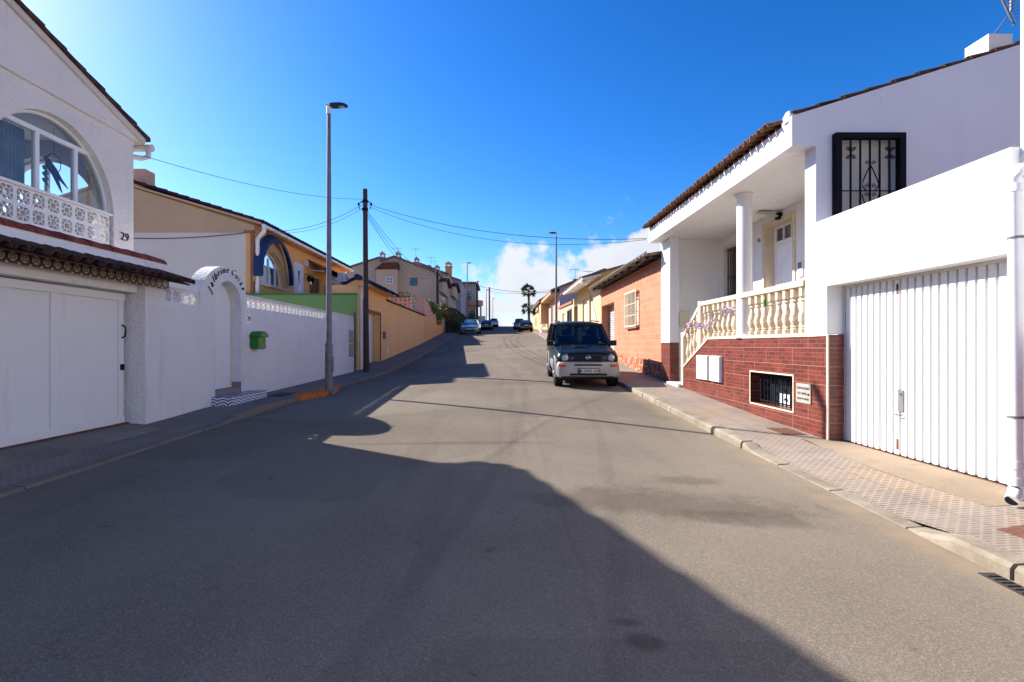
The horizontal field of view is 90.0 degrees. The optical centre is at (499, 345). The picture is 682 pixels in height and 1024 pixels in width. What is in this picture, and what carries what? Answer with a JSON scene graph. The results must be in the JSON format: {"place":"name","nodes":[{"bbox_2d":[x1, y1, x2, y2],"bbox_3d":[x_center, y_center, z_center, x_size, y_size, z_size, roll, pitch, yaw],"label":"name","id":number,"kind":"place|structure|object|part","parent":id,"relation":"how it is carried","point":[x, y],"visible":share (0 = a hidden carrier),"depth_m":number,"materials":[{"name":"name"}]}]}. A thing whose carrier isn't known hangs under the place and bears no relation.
{"place":"outdoors","nodes":[
{"label":"outdoors","id":0,"kind":"place"},
{"bbox_2d":[0,331,460,487],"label":"pavement","id":1,"kind":"structure","parent":0,"point":[20,473],"depth_m":7.93,"materials":[{"name":"grey concrete"}]},
{"bbox_2d":[0,425,161,470],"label":"garage ramp","id":2,"kind":"structure","parent":1,"relation":"on","point":[33,453],"depth_m":6.39,"materials":[{"name":"concrete"}]},
{"bbox_2d":[0,217,194,449],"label":"garage front","id":3,"kind":"structure","parent":1,"relation":"on","point":[82,335],"depth_m":6.89,"materials":[{"name":"white paint"}]},
{"bbox_2d":[211,390,266,405],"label":"step","id":4,"kind":"structure","parent":1,"relation":"on","point":[233,399],"depth_m":10.08,"materials":[{"name":"blue tile"}]},
{"bbox_2d":[267,393,294,396],"bbox_3d":[-4.950,1.131,11.650,0.400,0.047,0.700,0,0,0],"label":"pavement cover","id":5,"kind":"object","parent":1,"relation":"on","point":[279,394],"visible":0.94,"depth_m":11.58,"materials":[{"name":"metal"}]},
{"bbox_2d":[445,321,452,332],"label":"wheelie bin","id":6,"kind":"object","parent":1,"relation":"on","point":[448,329],"visible":0.86,"depth_m":52.24,"materials":[{"name":"black plastic"}]},
{"bbox_2d":[486,289,487,319],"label":"street lamp","id":7,"kind":"object","parent":1,"relation":"on","point":[486,304],"visible":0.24,"depth_m":95.95,"materials":[{"name":"metal"}]},
{"bbox_2d":[3,0,1019,325],"label":"sky","id":8,"kind":"structure","parent":0,"point":[582,121],"materials":[{"name":"blue"}]},
{"bbox_2d":[0,326,1023,681],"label":"road","id":9,"kind":"structure","parent":0,"point":[494,504],"depth_m":3.59,"materials":[{"name":"grey asphalt"}]},
{"bbox_2d":[322,102,347,394],"bbox_3d":[-4.030,-2.371,12.600,0.600,7.165,0.280,0,0,0],"label":"street lamp","id":10,"kind":"object","parent":9,"relation":"on","point":[329,363],"visible":0.93,"depth_m":12.55,"materials":[{"name":"metal"}]},
{"bbox_2d":[331,356,333,371],"bbox_3d":[-4.100,0.462,12.600,0.030,0.400,0.100,0,0,0],"label":"access door","id":11,"kind":"structure","parent":10,"relation":"in","point":[332,357],"depth_m":12.55,"materials":[{"name":"metal"}]},
{"bbox_2d":[466,262,469,319],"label":"street lamp","id":12,"kind":"object","parent":9,"relation":"on","point":[467,291],"visible":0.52,"depth_m":57.95,"materials":[{"name":"metal"}]},
{"bbox_2d":[460,319,480,333],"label":"parked car","id":13,"kind":"object","parent":9,"relation":"on","point":[470,325],"visible":1,"depth_m":50.58,"materials":[{"name":"blue paint"}]},
{"bbox_2d":[481,320,493,329],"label":"parked car","id":14,"kind":"object","parent":9,"relation":"on","point":[486,324],"visible":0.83,"depth_m":74.66,"materials":[{"name":"blue paint"}]},
{"bbox_2d":[491,318,498,326],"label":"parked car","id":15,"kind":"object","parent":9,"relation":"on","point":[495,322],"visible":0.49,"depth_m":97.02,"materials":[{"name":"silver metal"}]},
{"bbox_2d":[512,319,522,329],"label":"parked car","id":16,"kind":"object","parent":9,"relation":"on","point":[515,325],"visible":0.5,"depth_m":77.16,"materials":[{"name":"blue paint"}]},
{"bbox_2d":[517,320,532,331],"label":"parked car","id":17,"kind":"object","parent":9,"relation":"on","point":[525,325],"visible":0.97,"depth_m":64.63,"materials":[{"name":"black paint"}]},
{"bbox_2d":[520,302,536,319],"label":"palm tree","id":18,"kind":"object","parent":9,"relation":"on","point":[529,310],"visible":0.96,"depth_m":74.73,"materials":[{"name":"green plant"}]},
{"bbox_2d":[546,320,618,385],"bbox_3d":[2.450,0.170,15.754,2.060,1.887,4.111,0,3,1],"label":"off road car","id":19,"kind":"object","parent":9,"relation":"on","point":[580,350],"visible":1,"depth_m":14.23,"materials":[{"name":"black paint"}]},
{"bbox_3d":[1.711,-0.323,15.606,0.160,0.553,1.040,0,3,2],"label":"side window","id":20,"kind":"part","parent":19,"relation":"part of","materials":[{"name":"black glass"}]},
{"bbox_2d":[978,572,1023,595],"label":"drain grate","id":21,"kind":"object","parent":9,"relation":"on","point":[1007,583],"visible":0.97,"depth_m":3.35,"materials":[{"name":"metal"}]},
{"bbox_2d":[202,423,949,532],"bbox_3d":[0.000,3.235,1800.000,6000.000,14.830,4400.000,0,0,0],"label":"ground","id":22,"kind":"structure","parent":0,"point":[924,525],"depth_m":4.63,"materials":[{"name":"grey concrete"}]},
{"bbox_2d":[0,0,154,250],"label":"white gabled house","id":23,"kind":"structure","parent":22,"relation":"on","point":[60,102],"depth_m":8.33,"materials":[{"name":"paint"}]},
{"bbox_2d":[1,159,91,221],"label":"window","id":24,"kind":"structure","parent":23,"relation":"in","point":[46,188],"depth_m":9.60,"materials":[{"name":"white paint"}]},
{"bbox_2d":[0,109,106,217],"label":"window","id":25,"kind":"structure","parent":23,"relation":"in","point":[12,138],"depth_m":7.84,"materials":[{"name":"white paint"}]},
{"bbox_2d":[42,153,67,192],"bbox_3d":[-7.270,-3.040,8.390,0.016,1.020,0.500,0,0,0],"label":"hanging parrot ornament","id":26,"kind":"object","parent":23,"relation":"hanging from","point":[51,168],"visible":1,"depth_m":8.32,"materials":[{"name":"blue paint"}]},
{"bbox_2d":[1,169,353,292],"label":"orange house","id":27,"kind":"structure","parent":22,"relation":"on","point":[158,212],"depth_m":20.00,"materials":[{"name":"paint"}]},
{"bbox_2d":[76,233,241,238],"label":"overhead cable","id":28,"kind":"object","parent":27,"relation":"attached to","point":[185,237],"visible":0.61,"depth_m":19.92,"materials":[{"name":"black rubber"}]},
{"bbox_2d":[260,254,280,287],"bbox_3d":[-9.805,-3.172,21.550,0.170,1.345,2.430,0,0,0],"label":"window","id":29,"kind":"structure","parent":27,"relation":"in","point":[269,274],"depth_m":22.00,"materials":[{"name":"glass"}]},
{"bbox_2d":[298,271,299,291],"bbox_3d":[-9.549,-3.050,24.425,0.019,1.000,0.150,0,0,0],"label":"slit window","id":30,"kind":"structure","parent":27,"relation":"in","point":[298,271],"depth_m":24.40,"materials":[{"name":"grey glass"}]},
{"bbox_2d":[309,279,318,292],"bbox_3d":[-9.745,-2.625,26.700,0.110,1.750,1.600,0,0,0],"label":"door","id":31,"kind":"structure","parent":27,"relation":"in","point":[313,287],"depth_m":26.89,"materials":[{"name":"brown wood"}]},
{"bbox_2d":[332,273,346,284],"bbox_3d":[-8.695,-3.578,27.715,0.810,0.645,0.370,0,0,0],"label":"air conditioner","id":32,"kind":"object","parent":27,"relation":"attached to","point":[342,277],"visible":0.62,"depth_m":27.55,"materials":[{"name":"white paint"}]},
{"bbox_2d":[0,332,468,497],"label":"kerb","id":33,"kind":"structure","parent":22,"relation":"on","point":[59,474],"depth_m":7.42,"materials":[{"name":"concrete"}]},
{"bbox_2d":[290,384,338,400],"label":"painted kerb","id":34,"kind":"structure","parent":33,"relation":"on","point":[317,392],"depth_m":12.02,"materials":[{"name":"orange paint"}]},
{"bbox_2d":[166,267,355,418],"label":"garden wall","id":35,"kind":"structure","parent":22,"relation":"on","point":[216,317],"depth_m":10.93,"materials":[{"name":"white paint"}]},
{"bbox_2d":[215,284,230,388],"bbox_3d":[-5.733,-0.203,10.420,0.064,2.185,1.010,0,0,0],"label":"arched door","id":36,"kind":"structure","parent":35,"relation":"in","point":[222,300],"depth_m":10.58,"materials":[{"name":"white paint"}]},
{"bbox_2d":[249,331,268,348],"bbox_3d":[-5.375,-0.113,11.460,0.250,0.405,0.420,0,0,0],"label":"mailbox","id":37,"kind":"object","parent":35,"relation":"attached to","point":[257,339],"visible":1,"depth_m":11.30,"materials":[{"name":"green plastic"}]},
{"bbox_2d":[349,330,353,356],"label":"meter doors","id":38,"kind":"structure","parent":35,"relation":"in","point":[351,333],"depth_m":18.96,"materials":[{"name":"grey metal"}]},
{"bbox_2d":[246,293,357,370],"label":"green boundary wall","id":39,"kind":"structure","parent":22,"relation":"on","point":[344,303],"depth_m":19.70,"materials":[{"name":"green paint"}]},
{"bbox_2d":[357,188,371,371],"bbox_3d":[-5.030,-2.260,19.200,0.560,7.181,0.241,0,0,0],"label":"utility pole","id":40,"kind":"object","parent":22,"relation":"on","point":[364,201],"visible":0.96,"depth_m":19.11,"materials":[{"name":"brown wood"}]},
{"bbox_2d":[145,156,344,198],"bbox_3d":[-5.939,-4.550,14.500,0.011,1.811,9.380,0,0,11],"label":"overhead cable","id":41,"kind":"object","parent":40,"relation":"attached to","point":[233,180],"visible":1,"depth_m":12.15,"materials":[{"name":"black rubber"}]},
{"bbox_2d":[267,205,361,231],"bbox_3d":[-7.224,-4.854,19.699,4.274,0.811,0.020,0,0,14],"label":"overhead cable","id":42,"kind":"object","parent":40,"relation":"attached to","point":[313,225],"visible":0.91,"depth_m":19.66,"materials":[{"name":"black rubber"}]},
{"bbox_2d":[270,209,360,232],"bbox_3d":[-7.274,-4.769,19.849,4.449,0.716,0.014,0,0,17],"label":"overhead cable","id":43,"kind":"object","parent":40,"relation":"attached to","point":[319,227],"visible":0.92,"depth_m":19.73,"materials":[{"name":"black rubber"}]},
{"bbox_2d":[368,218,432,278],"bbox_3d":[-6.174,-6.314,38.151,0.020,3.293,37.775,0,0,-4],"label":"overhead cable","id":44,"kind":"object","parent":40,"relation":"attached to","point":[391,251],"visible":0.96,"depth_m":24.86,"materials":[{"name":"black rubber"}]},
{"bbox_2d":[368,215,433,275],"bbox_3d":[-6.074,-6.490,38.151,0.020,3.241,37.762,0,0,-3],"label":"overhead cable","id":45,"kind":"object","parent":40,"relation":"attached to","point":[393,249],"visible":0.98,"depth_m":25.96,"materials":[{"name":"black rubber"}]},
{"bbox_2d":[368,212,434,272],"bbox_3d":[-5.924,-6.655,38.151,0.020,3.211,37.746,0,0,-3],"label":"overhead cable","id":46,"kind":"object","parent":40,"relation":"attached to","point":[392,243],"visible":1,"depth_m":25.01,"materials":[{"name":"black rubber"}]},
{"bbox_2d":[368,206,645,244],"bbox_3d":[-0.332,-4.119,17.000,10.165,2.174,0.013,0,0,26],"label":"overhead cable","id":47,"kind":"object","parent":40,"relation":"attached to","point":[514,242],"visible":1,"depth_m":16.39,"materials":[{"name":"black rubber"}]},
{"bbox_2d":[368,204,646,239],"bbox_3d":[-0.332,-4.175,16.975,10.187,2.227,0.016,0,0,26],"label":"overhead cable","id":48,"kind":"object","parent":40,"relation":"attached to","point":[513,234],"visible":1,"depth_m":16.59,"materials":[{"name":"black rubber"}]},
{"bbox_2d":[332,274,425,369],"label":"peach garage wall","id":49,"kind":"structure","parent":22,"relation":"on","point":[395,328],"depth_m":23.97,"materials":[{"name":"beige paint"}]},
{"bbox_2d":[369,309,380,362],"bbox_3d":[-5.718,-0.230,22.500,0.465,2.560,2.560,0,0,0],"label":"door frame","id":50,"kind":"structure","parent":49,"relation":"in","point":[370,315],"depth_m":23.39,"materials":[{"name":"brown paint"}]},
{"bbox_2d":[386,346,388,356],"bbox_3d":[-5.485,0.325,25.125,0.030,0.550,0.450,0,0,0],"label":"cupboard door","id":51,"kind":"structure","parent":49,"relation":"in","point":[387,347],"depth_m":25.08,"materials":[{"name":"beige plastic"}]},
{"bbox_2d":[346,251,451,311],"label":"terraced house","id":52,"kind":"structure","parent":22,"relation":"on","point":[393,274],"depth_m":58.00,"materials":[{"name":"paint"}]},
{"bbox_2d":[386,277,392,283],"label":"window","id":53,"kind":"structure","parent":52,"relation":"in","point":[389,280],"depth_m":56.70,"materials":[{"name":"white paint"}]},
{"bbox_2d":[410,278,416,285],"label":"window","id":54,"kind":"structure","parent":52,"relation":"in","point":[413,281],"depth_m":57.95,"materials":[{"name":"blue paint"}]},
{"bbox_2d":[386,291,416,307],"bbox_3d":[-8.733,-3.174,39.986,4.623,2.487,2.196,0,0,0],"label":"shrub","id":55,"kind":"object","parent":22,"relation":"on","point":[403,294],"visible":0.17,"depth_m":39.74,"materials":[{"name":"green plant"}]},
{"bbox_2d":[388,297,446,341],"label":"peach boundary wall","id":56,"kind":"structure","parent":22,"relation":"on","point":[432,329],"depth_m":39.49,"materials":[{"name":"orange paint"}]},
{"bbox_2d":[425,299,442,324],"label":"shrub","id":57,"kind":"object","parent":56,"relation":"on","point":[436,309],"visible":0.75,"depth_m":43.24,"materials":[{"name":"green plant"}]},
{"bbox_2d":[434,269,439,304],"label":"utility pole","id":58,"kind":"object","parent":22,"relation":"on","point":[437,287],"visible":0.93,"depth_m":56.90,"materials":[{"name":"brown wood"}]},
{"bbox_2d":[414,261,463,316],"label":"terraced house","id":59,"kind":"structure","parent":22,"relation":"on","point":[452,297],"depth_m":71.65,"materials":[{"name":"paint"}]},
{"bbox_2d":[435,303,461,331],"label":"shrub","id":60,"kind":"object","parent":22,"relation":"on","point":[455,320],"visible":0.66,"depth_m":52.42,"materials":[{"name":"green plant"}]},
{"bbox_2d":[451,313,465,331],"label":"shrub","id":61,"kind":"object","parent":22,"relation":"on","point":[462,319],"visible":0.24,"depth_m":59.83,"materials":[{"name":"green plant"}]},
{"bbox_2d":[452,277,465,315],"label":"terraced house","id":62,"kind":"structure","parent":22,"relation":"on","point":[461,304],"depth_m":81.49,"materials":[{"name":"paint"}]},
{"bbox_2d":[468,308,475,318],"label":"shrub","id":63,"kind":"object","parent":22,"relation":"on","point":[471,314],"visible":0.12,"depth_m":73.89,"materials":[{"name":"green plant"}]},
{"bbox_2d":[463,282,482,322],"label":"house","id":64,"kind":"structure","parent":22,"relation":"on","point":[471,295],"depth_m":94.00,"materials":[{"name":"paint"}]},
{"bbox_2d":[466,289,471,299],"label":"window","id":65,"kind":"structure","parent":64,"relation":"in","point":[469,290],"depth_m":93.97,"materials":[{"name":"white paint"}]},
{"bbox_2d":[476,284,477,319],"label":"utility pole","id":66,"kind":"object","parent":22,"relation":"on","point":[476,301],"visible":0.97,"depth_m":71.90,"materials":[{"name":"brown wood"}]},
{"bbox_2d":[479,286,547,292],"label":"overhead cable","id":67,"kind":"object","parent":66,"relation":"attached to","point":[516,291],"visible":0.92,"depth_m":62.03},
{"bbox_2d":[470,316,485,322],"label":"garden wall","id":68,"kind":"structure","parent":22,"relation":"on","point":[483,317],"depth_m":98.17,"materials":[{"name":"paint"}]},
{"bbox_2d":[488,287,489,319],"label":"utility pole","id":69,"kind":"object","parent":22,"relation":"on","point":[489,303],"visible":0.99,"depth_m":91.87,"materials":[{"name":"brown wood"}]},
{"bbox_2d":[532,310,537,328],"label":"peach house","id":70,"kind":"structure","parent":22,"relation":"on","point":[535,321],"depth_m":80.50,"materials":[{"name":"paint"}]},
{"bbox_2d":[532,297,542,329],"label":"red roofed house","id":71,"kind":"structure","parent":22,"relation":"on","point":[539,326],"depth_m":69.24,"materials":[{"name":"paint"}]},
{"bbox_2d":[533,300,548,332],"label":"tan house","id":72,"kind":"structure","parent":22,"relation":"on","point":[544,314],"depth_m":50.80,"materials":[{"name":"paint"}]},
{"bbox_2d":[541,268,605,325],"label":"house","id":73,"kind":"structure","parent":22,"relation":"on","point":[549,297],"depth_m":41.38,"materials":[{"name":"paint"}]},
{"bbox_2d":[551,305,552,323],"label":"window","id":74,"kind":"structure","parent":73,"relation":"in","point":[552,305],"depth_m":46.30,"materials":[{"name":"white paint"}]},
{"bbox_2d":[532,331,1023,585],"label":"kerb","id":75,"kind":"structure","parent":22,"relation":"on","point":[997,559],"depth_m":4.54,"materials":[{"name":"concrete"}]},
{"bbox_2d":[642,34,1019,486],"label":"white porch house","id":76,"kind":"structure","parent":22,"relation":"on","point":[889,202],"depth_m":7.56,"materials":[{"name":"white paint"}]},
{"bbox_2d":[679,312,689,325],"bbox_3d":[5.170,-0.733,14.339,0.280,0.405,0.118,0,0,0],"label":"mailbox","id":77,"kind":"object","parent":76,"relation":"attached to","point":[683,318],"visible":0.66,"depth_m":14.30,"materials":[{"name":"beige plastic"}]},
{"bbox_2d":[696,355,709,380],"bbox_3d":[4.657,0.510,11.710,0.084,0.560,0.620,0,0,0],"label":"utility cabinet","id":78,"kind":"object","parent":76,"relation":"attached to","point":[702,367],"visible":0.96,"depth_m":11.58,"materials":[{"name":"white plastic"}]},
{"bbox_3d":[4.627,0.510,11.710,0.024,0.540,0.600,0,0,0],"label":"door","id":79,"kind":"part","parent":78,"relation":"part of","materials":[{"name":"white plastic"}]},
{"bbox_2d":[710,356,722,382],"bbox_3d":[4.657,0.510,11.015,0.084,0.560,0.510,0,0,0],"label":"utility cabinet","id":80,"kind":"object","parent":76,"relation":"attached to","point":[716,368],"visible":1,"depth_m":10.89,"materials":[{"name":"white plastic"}]},
{"bbox_3d":[4.627,0.510,11.015,0.024,0.540,0.490,0,0,0],"label":"door","id":81,"kind":"part","parent":80,"relation":"part of","materials":[{"name":"white plastic"}]},
{"bbox_2d":[727,245,736,295],"bbox_3d":[6.297,-1.845,13.300,0.145,1.550,1.400,0,0,0],"label":"porch window","id":82,"kind":"structure","parent":76,"relation":"in","point":[734,250],"depth_m":13.79,"materials":[{"name":"brown glass"}]},
{"bbox_2d":[681,280,804,385],"bbox_3d":[4.760,0.000,10.537,0.180,2.060,5.325,0,0,0],"label":"porch balustrade","id":83,"kind":"object","parent":76,"relation":"on","point":[764,320],"visible":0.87,"depth_m":9.41,"materials":[{"name":"beige stone"}]},
{"bbox_2d":[681,307,733,330],"bbox_3d":[4.634,-0.565,11.570,0.129,0.458,2.786,0,0,0],"label":"flower garland","id":84,"kind":"object","parent":83,"relation":"attached to","point":[725,310],"visible":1,"depth_m":11.45,"materials":[{"name":"pink plant"}]},
{"bbox_2d":[763,296,766,305],"bbox_3d":[4.700,-0.775,9.050,0.056,0.170,0.053,0,0,0],"label":"plastic bottle","id":85,"kind":"object","parent":83,"relation":"hanging from","point":[764,301],"visible":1,"depth_m":9.03,"materials":[{"name":"green plastic"}]},
{"bbox_2d":[756,211,781,219],"bbox_3d":[5.949,-2.852,11.280,0.498,0.165,0.160,0,0,0],"label":"wall lamp","id":86,"kind":"object","parent":76,"relation":"attached to","point":[777,216],"visible":1,"depth_m":11.22,"materials":[{"name":"metal"}]},
{"bbox_2d":[760,373,792,407],"bbox_3d":[4.898,0.777,8.880,0.155,0.561,1.380,0,0,0],"label":"basement window","id":87,"kind":"structure","parent":76,"relation":"in","point":[778,389],"depth_m":8.98,"materials":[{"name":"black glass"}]},
{"bbox_2d":[774,221,791,337],"bbox_3d":[6.410,-1.415,11.365,0.100,2.610,1.130,0,0,0],"label":"front door","id":88,"kind":"structure","parent":76,"relation":"in","point":[783,233],"depth_m":11.53,"materials":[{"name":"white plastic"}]},
{"bbox_2d":[798,260,803,276],"bbox_3d":[6.177,-1.565,10.500,0.044,0.330,0.160,0,0,0],"label":"door intercom","id":89,"kind":"object","parent":76,"relation":"attached to","point":[801,268],"depth_m":10.45,"materials":[{"name":"white plastic"}]},
{"bbox_2d":[796,383,810,404],"bbox_3d":[4.684,0.745,7.890,0.031,0.300,0.380,0,0,0],"label":"metal plaque","id":90,"kind":"object","parent":76,"relation":"attached to","point":[803,393],"visible":1,"depth_m":7.87,"materials":[{"name":"white paint"}]},
{"bbox_2d":[842,142,891,211],"bbox_3d":[5.440,-1.975,7.710,0.920,2.150,0.020,0,0,0],"label":"window grille","id":91,"kind":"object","parent":76,"relation":"in","point":[864,145],"depth_m":7.70,"materials":[{"name":"metal"}]},
{"bbox_2d":[843,258,1007,486],"bbox_3d":[4.936,0.265,6.035,0.117,2.230,2.601,0,0,0],"label":"garage door","id":92,"kind":"structure","parent":76,"relation":"in","point":[925,353],"depth_m":5.82,"materials":[{"name":"white paint"}]},
{"bbox_2d":[994,0,1019,33],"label":"roof aerial","id":93,"kind":"object","parent":76,"relation":"on","point":[1010,9],"visible":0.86,"depth_m":8.44,"materials":[{"name":"metal"}]},
{"bbox_2d":[1020,0,1023,500],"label":"white neighbour house","id":94,"kind":"structure","parent":22,"relation":"on","point":[1022,82],"depth_m":4.68,"materials":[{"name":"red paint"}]},
{"bbox_2d":[1004,163,1023,505],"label":"drainpipe","id":95,"kind":"object","parent":94,"relation":"attached to","point":[1014,494],"visible":1,"depth_m":4.54,"materials":[{"name":"white plastic"}]},
{"bbox_2d":[533,328,1023,557],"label":"pavement","id":96,"kind":"structure","parent":0,"point":[926,505],"depth_m":5.63,"materials":[{"name":"tile"}]},
{"bbox_2d":[520,282,536,307],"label":"palm tree","id":97,"kind":"object","parent":96,"relation":"on","point":[524,289],"visible":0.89,"depth_m":83.57,"materials":[{"name":"green plant"}]},
{"bbox_2d":[549,232,556,322],"bbox_3d":[3.500,-3.686,32.900,0.600,7.165,0.280,0,0,0],"label":"street lamp","id":98,"kind":"object","parent":96,"relation":"on","point":[555,233],"visible":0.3,"depth_m":32.85,"materials":[{"name":"metal"}]},
{"bbox_2d":[558,301,572,321],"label":"cream house","id":99,"kind":"structure","parent":96,"relation":"on","point":[565,311],"depth_m":36.21,"materials":[{"name":"paint"}]},
{"bbox_2d":[567,308,571,320],"bbox_3d":[4.815,-1.575,34.650,0.150,1.750,2.400,0,0,0],"label":"window","id":100,"kind":"structure","parent":99,"relation":"in","point":[569,312],"depth_m":34.60,"materials":[{"name":"grey glass"}]},
{"bbox_2d":[559,263,629,322],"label":"yellow house","id":101,"kind":"structure","parent":96,"relation":"on","point":[583,308],"depth_m":26.96,"materials":[{"name":"paint"}]},
{"bbox_2d":[588,251,661,378],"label":"orange block house","id":102,"kind":"structure","parent":96,"relation":"on","point":[631,312],"depth_m":17.56,"materials":[{"name":"red stone"}]},
{"bbox_2d":[595,259,645,291],"bbox_3d":[4.448,-2.505,19.499,0.116,0.073,9.003,0,0,1],"label":"roof edge","id":103,"kind":"object","parent":102,"relation":"attached to","point":[621,276],"visible":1,"depth_m":18.69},
{"bbox_2d":[624,289,638,327],"bbox_3d":[4.805,-1.280,18.200,0.330,1.260,1.560,0,0,0],"label":"window","id":104,"kind":"structure","parent":102,"relation":"in","point":[635,295],"depth_m":18.29,"materials":[{"name":"beige plastic"}]},
{"bbox_2d":[767,428,806,434],"bbox_3d":[4.425,1.336,7.900,0.350,0.057,0.500,0,0,0],"label":"pavement cover","id":105,"kind":"object","parent":96,"relation":"on","point":[786,431],"visible":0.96,"depth_m":7.85,"materials":[{"name":"metal"}]},
{"bbox_2d":[801,438,1023,506],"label":"garage ramp","id":106,"kind":"structure","parent":96,"relation":"on","point":[981,492],"depth_m":5.52,"materials":[{"name":"concrete"}]},
{"bbox_2d":[996,524,1023,537],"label":"pavement cover","id":107,"kind":"object","parent":96,"relation":"on","point":[1018,531],"visible":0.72,"depth_m":4.00,"materials":[{"name":"metal"}]}
]}

